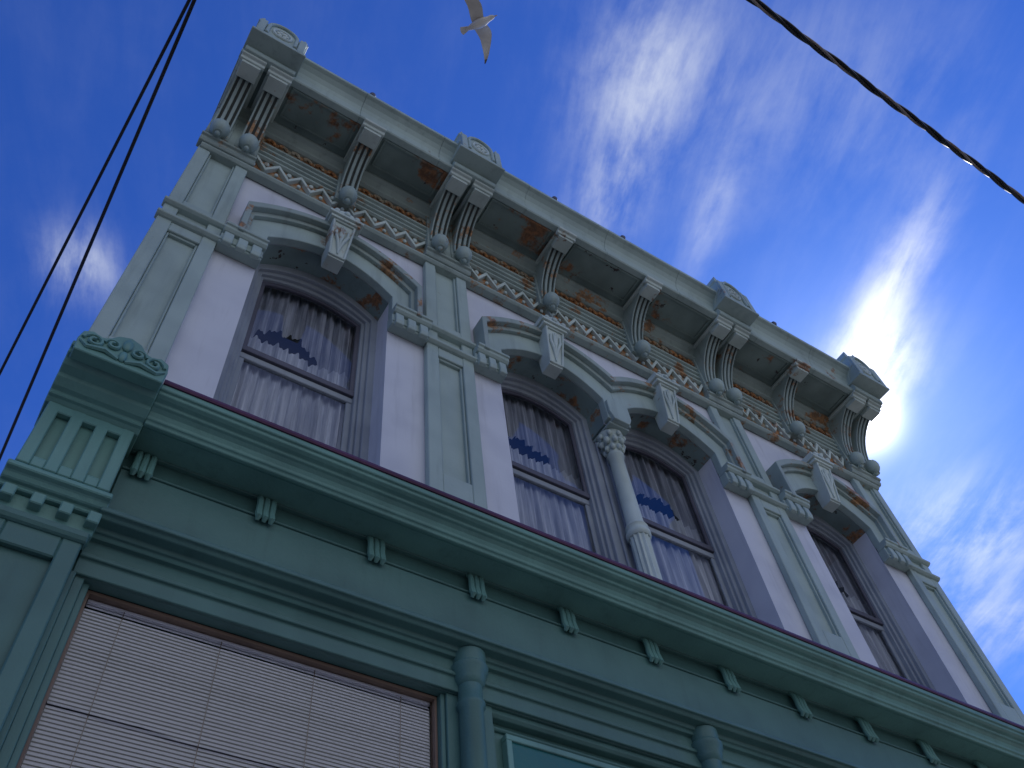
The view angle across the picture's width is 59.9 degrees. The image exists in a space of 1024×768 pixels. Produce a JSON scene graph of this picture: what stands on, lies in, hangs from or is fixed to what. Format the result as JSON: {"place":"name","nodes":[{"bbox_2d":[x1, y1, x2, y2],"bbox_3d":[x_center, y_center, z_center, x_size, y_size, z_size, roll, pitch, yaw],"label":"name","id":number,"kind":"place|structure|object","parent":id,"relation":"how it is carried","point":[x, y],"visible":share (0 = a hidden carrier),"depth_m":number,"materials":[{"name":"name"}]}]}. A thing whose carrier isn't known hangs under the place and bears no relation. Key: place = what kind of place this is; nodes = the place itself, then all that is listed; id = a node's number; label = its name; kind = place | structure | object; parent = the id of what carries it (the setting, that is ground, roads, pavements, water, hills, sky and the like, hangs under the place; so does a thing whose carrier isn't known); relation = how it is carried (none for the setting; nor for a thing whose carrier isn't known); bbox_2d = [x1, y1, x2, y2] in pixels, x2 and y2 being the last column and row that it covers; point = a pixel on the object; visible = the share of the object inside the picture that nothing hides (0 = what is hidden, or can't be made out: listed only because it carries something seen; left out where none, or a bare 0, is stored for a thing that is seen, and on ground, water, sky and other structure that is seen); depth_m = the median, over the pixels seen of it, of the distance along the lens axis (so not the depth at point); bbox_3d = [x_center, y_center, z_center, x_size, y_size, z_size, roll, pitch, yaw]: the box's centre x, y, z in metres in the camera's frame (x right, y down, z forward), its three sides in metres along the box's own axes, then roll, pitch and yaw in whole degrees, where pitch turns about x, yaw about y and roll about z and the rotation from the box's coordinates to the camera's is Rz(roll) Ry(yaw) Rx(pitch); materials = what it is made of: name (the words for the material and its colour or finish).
{"place":"outdoors","nodes":[
{"label":"outdoors","id":0,"kind":"place"},
{"bbox_2d":[460,0,496,63],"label":"seagull","id":1,"kind":"object","parent":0,"point":[479,25],"visible":1,"depth_m":14.77,"materials":[{"name":"white"}]},
{"bbox_2d":[0,0,1023,713],"label":"sky","id":2,"kind":"structure","parent":0,"point":[706,135],"materials":[{"name":"blue"}]},
{"bbox_2d":[370,92,776,325],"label":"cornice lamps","id":3,"kind":"object","parent":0,"point":[554,197],"visible":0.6,"depth_m":11.43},
{"label":"ground","id":4,"kind":"structure","parent":0,"visible":0},
{"bbox_2d":[835,582,847,597],"bbox_3d":[-2.054,6.870,9.795,9.740,12.000,12.938,25,-62,-21],"label":"side and rear walls","id":5,"kind":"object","parent":4,"relation":"on","point":[841,589],"depth_m":11.99,"materials":[{"name":"paint"}]},
{"bbox_3d":[-20.256,21.670,17.303,2.400,11.000,0.320,25,-62,-21],"label":"utility pole","id":6,"kind":"object","parent":4,"relation":"on","visible":0},
{"bbox_2d":[0,0,190,374],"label":"overhead wire","id":7,"kind":"object","parent":6,"relation":"attached to","point":[178,21],"visible":1,"depth_m":8.02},
{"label":"sidewalk","id":8,"kind":"structure","parent":0,"visible":0},
{"bbox_2d":[0,571,681,767],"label":"storefront wall","id":9,"kind":"structure","parent":8,"relation":"on","point":[23,713],"depth_m":4.99,"materials":[{"name":"teal paint"}]},
{"bbox_2d":[0,504,89,731],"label":"storefront pilasters","id":10,"kind":"object","parent":9,"relation":"attached to","point":[38,555],"visible":1,"depth_m":4.27,"materials":[{"name":"green paint"}]},
{"bbox_2d":[0,331,168,547],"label":"belt end blocks","id":11,"kind":"structure","parent":9,"relation":"attached to","point":[63,467],"depth_m":4.99,"materials":[{"name":"green paint"}]},
{"bbox_2d":[79,333,165,374],"bbox_3d":[1.645,1.643,6.873,9.761,0.230,0.041,25,-62,-21],"label":"end block scrollwork","id":12,"kind":"object","parent":11,"relation":"attached to","point":[128,345],"visible":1,"depth_m":5.17,"materials":[{"name":"teal paint"}]},
{"bbox_2d":[21,599,429,767],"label":"venetian blind","id":13,"kind":"object","parent":9,"relation":"attached to","point":[119,612],"visible":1,"depth_m":4.57,"materials":[{"name":"white plastic"}]},
{"bbox_2d":[70,612,400,767],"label":"blind cords","id":14,"kind":"object","parent":13,"relation":"attached to","point":[207,706],"visible":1,"depth_m":4.57,"materials":[{"name":"white fabric"}]},
{"bbox_2d":[16,590,437,767],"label":"storefront window frame","id":15,"kind":"object","parent":9,"relation":"attached to","point":[200,628],"visible":0.75,"depth_m":4.89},
{"bbox_2d":[71,449,991,767],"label":"storefront frieze","id":16,"kind":"object","parent":9,"relation":"attached to","point":[183,543],"visible":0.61,"depth_m":5.60,"materials":[{"name":"green paint"}]},
{"bbox_2d":[130,451,986,767],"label":"frieze ribs","id":17,"kind":"object","parent":9,"relation":"attached to","point":[142,465],"visible":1,"depth_m":6.28,"materials":[{"name":"teal paint"}]},
{"bbox_2d":[501,733,619,767],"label":"window","id":18,"kind":"structure","parent":9,"relation":"attached to","point":[518,752],"depth_m":5.39,"materials":[{"name":"teal glass"}]},
{"bbox_2d":[132,384,1023,767],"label":"belt cornice","id":19,"kind":"structure","parent":9,"relation":"attached to","point":[212,442],"depth_m":6.27,"materials":[{"name":"green paint"}]},
{"bbox_2d":[163,379,1023,729],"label":"belt flashing","id":20,"kind":"object","parent":19,"relation":"on","point":[435,491],"visible":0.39,"depth_m":6.30,"materials":[{"name":"metal"}]},
{"bbox_2d":[163,176,992,713],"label":"wall","id":21,"kind":"structure","parent":9,"relation":"on","point":[199,350],"depth_m":8.50,"materials":[{"name":"white paint"}]},
{"bbox_2d":[205,75,869,471],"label":"cornice brackets","id":22,"kind":"object","parent":21,"relation":"attached to","point":[847,437],"visible":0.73,"depth_m":11.29,"materials":[{"name":"paint"}]},
{"bbox_2d":[210,118,879,475],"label":"bracket drops","id":23,"kind":"object","parent":22,"relation":"attached to","point":[248,142],"visible":0.98,"depth_m":10.48,"materials":[{"name":"paint"}]},
{"bbox_2d":[218,50,881,421],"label":"bracket caps","id":24,"kind":"object","parent":22,"relation":"on","point":[250,68],"visible":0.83,"depth_m":10.64,"materials":[{"name":"paint"}]},
{"bbox_2d":[200,107,878,489],"bbox_3d":[0.980,-0.819,11.140,9.800,1.194,0.250,25,-62,-21],"label":"cornice frieze","id":25,"kind":"object","parent":21,"relation":"attached to","point":[316,153],"visible":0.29,"depth_m":10.69,"materials":[{"name":"paint"}]},
{"bbox_2d":[196,121,880,487],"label":"cornice pier blocks","id":26,"kind":"structure","parent":25,"relation":"attached to","point":[228,147],"depth_m":9.97,"materials":[{"name":"green paint"}]},
{"bbox_2d":[253,138,845,468],"bbox_3d":[0.944,-0.732,11.129,9.796,0.865,0.105,25,-62,-21],"label":"zigzag backing","id":27,"kind":"object","parent":25,"relation":"attached to","point":[572,327],"visible":0.14,"depth_m":10.56,"materials":[{"name":"paint"}]},
{"bbox_2d":[254,154,843,466],"bbox_3d":[0.976,-0.614,10.894,8.763,0.287,0.056,25,-62,-21],"label":"zigzag ornament","id":28,"kind":"object","parent":27,"relation":"attached to","point":[310,191],"visible":0.86,"depth_m":10.55,"materials":[{"name":"green paint"}]},
{"bbox_2d":[211,24,882,404],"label":"cornice fascia","id":29,"kind":"structure","parent":21,"relation":"attached to","point":[331,90],"depth_m":11.21,"materials":[{"name":"paint"}]},
{"bbox_2d":[217,76,867,431],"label":"bracket flutes","id":30,"kind":"object","parent":29,"relation":"attached to","point":[268,116],"visible":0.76,"depth_m":10.16,"materials":[{"name":"paint"}]},
{"bbox_2d":[247,71,848,416],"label":"cornice soffit","id":31,"kind":"structure","parent":29,"relation":"attached to","point":[301,110],"depth_m":11.10,"materials":[{"name":"wood"}]},
{"bbox_2d":[267,139,831,438],"bbox_3d":[0.966,-0.967,11.378,8.719,0.113,0.048,25,-62,-21],"label":"scroll band","id":32,"kind":"object","parent":29,"relation":"attached to","point":[375,196],"visible":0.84,"depth_m":11.04,"materials":[{"name":"paint"}]},
{"bbox_2d":[279,88,846,411],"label":"soffit panel mouldings","id":33,"kind":"object","parent":29,"relation":"attached to","point":[510,209],"visible":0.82,"depth_m":11.11,"materials":[{"name":"paint"}]},
{"bbox_2d":[243,18,889,398],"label":"parapet crests","id":34,"kind":"object","parent":29,"relation":"on","point":[263,38],"visible":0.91,"depth_m":10.71,"materials":[{"name":"green paint"}]},
{"bbox_2d":[272,29,870,375],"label":"crest medallions","id":35,"kind":"object","parent":34,"relation":"attached to","point":[286,37],"visible":0.98,"depth_m":10.85,"materials":[{"name":"green paint"}]},
{"bbox_2d":[89,145,1023,725],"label":"pilasters","id":36,"kind":"object","parent":21,"relation":"attached to","point":[147,303],"visible":0.67,"depth_m":8.29,"materials":[{"name":"green paint"}]},
{"bbox_2d":[260,244,865,543],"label":"arch reveals","id":37,"kind":"object","parent":21,"relation":"attached to","point":[369,299],"visible":0.69,"depth_m":9.72,"materials":[{"name":"paint"}]},
{"bbox_2d":[214,221,912,572],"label":"impost blocks","id":38,"kind":"structure","parent":21,"relation":"attached to","point":[247,247],"depth_m":8.74,"materials":[{"name":"green paint"}]},
{"bbox_2d":[249,219,883,548],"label":"window hoods","id":39,"kind":"object","parent":21,"relation":"attached to","point":[391,292],"depth_m":9.63,"materials":[{"name":"green paint"}]},
{"bbox_2d":[238,201,901,547],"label":"hood mouldings","id":40,"kind":"object","parent":39,"relation":"attached to","point":[411,287],"visible":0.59,"depth_m":9.87,"materials":[{"name":"green paint"}]},
{"bbox_2d":[213,264,935,690],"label":"window frames","id":41,"kind":"structure","parent":21,"relation":"attached to","point":[605,516],"depth_m":8.82,"materials":[{"name":"purple wood"}]},
{"bbox_2d":[250,287,865,603],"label":"curtain valances","id":42,"kind":"object","parent":41,"relation":"attached to","point":[326,336],"visible":0.66,"depth_m":9.25,"materials":[{"name":"white fabric"}]},
{"bbox_2d":[230,335,904,677],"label":"lace curtains","id":43,"kind":"object","parent":42,"relation":"hanging from","point":[275,399],"visible":0.27,"depth_m":8.24,"materials":[{"name":"white fabric"}]},
{"bbox_2d":[241,281,883,625],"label":"window sashes","id":44,"kind":"object","parent":41,"relation":"in","point":[582,493],"depth_m":8.78,"materials":[{"name":"wood"}]},
{"bbox_2d":[321,208,840,512],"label":"keystones","id":45,"kind":"object","parent":21,"relation":"attached to","point":[345,228],"visible":0.98,"depth_m":9.86,"materials":[{"name":"green paint"}]},
{"bbox_2d":[596,428,662,579],"bbox_3d":[1.157,1.301,8.393,0.322,2.562,0.322,25,-62,-21],"label":"window column","id":46,"kind":"structure","parent":21,"relation":"attached to","point":[610,444],"depth_m":8.48,"materials":[{"name":"green paint"}]},
{"bbox_2d":[451,646,722,767],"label":"storefront columns","id":47,"kind":"structure","parent":9,"relation":"attached to","point":[469,666],"depth_m":5.34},
{"bbox_3d":[21.762,7.939,12.470,0.320,11.000,1.800,25,-62,-21],"label":"utility pole","id":48,"kind":"object","parent":8,"relation":"on","visible":0},
{"bbox_2d":[746,0,1023,203],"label":"service cable","id":49,"kind":"object","parent":48,"relation":"attached to","point":[792,29],"visible":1,"depth_m":5.67,"materials":[{"name":"black rubber"}]},
{"label":"road","id":50,"kind":"structure","parent":0,"visible":0},
{"bbox_3d":[3.218,-7.689,-0.150,2.400,11.000,0.320,25,-62,-21],"label":"utility pole","id":51,"kind":"object","parent":50,"relation":"on","visible":0},
{"bbox_2d":[0,0,195,460],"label":"overhead wire","id":52,"kind":"object","parent":51,"relation":"attached to","point":[156,89],"visible":1,"depth_m":7.80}
]}

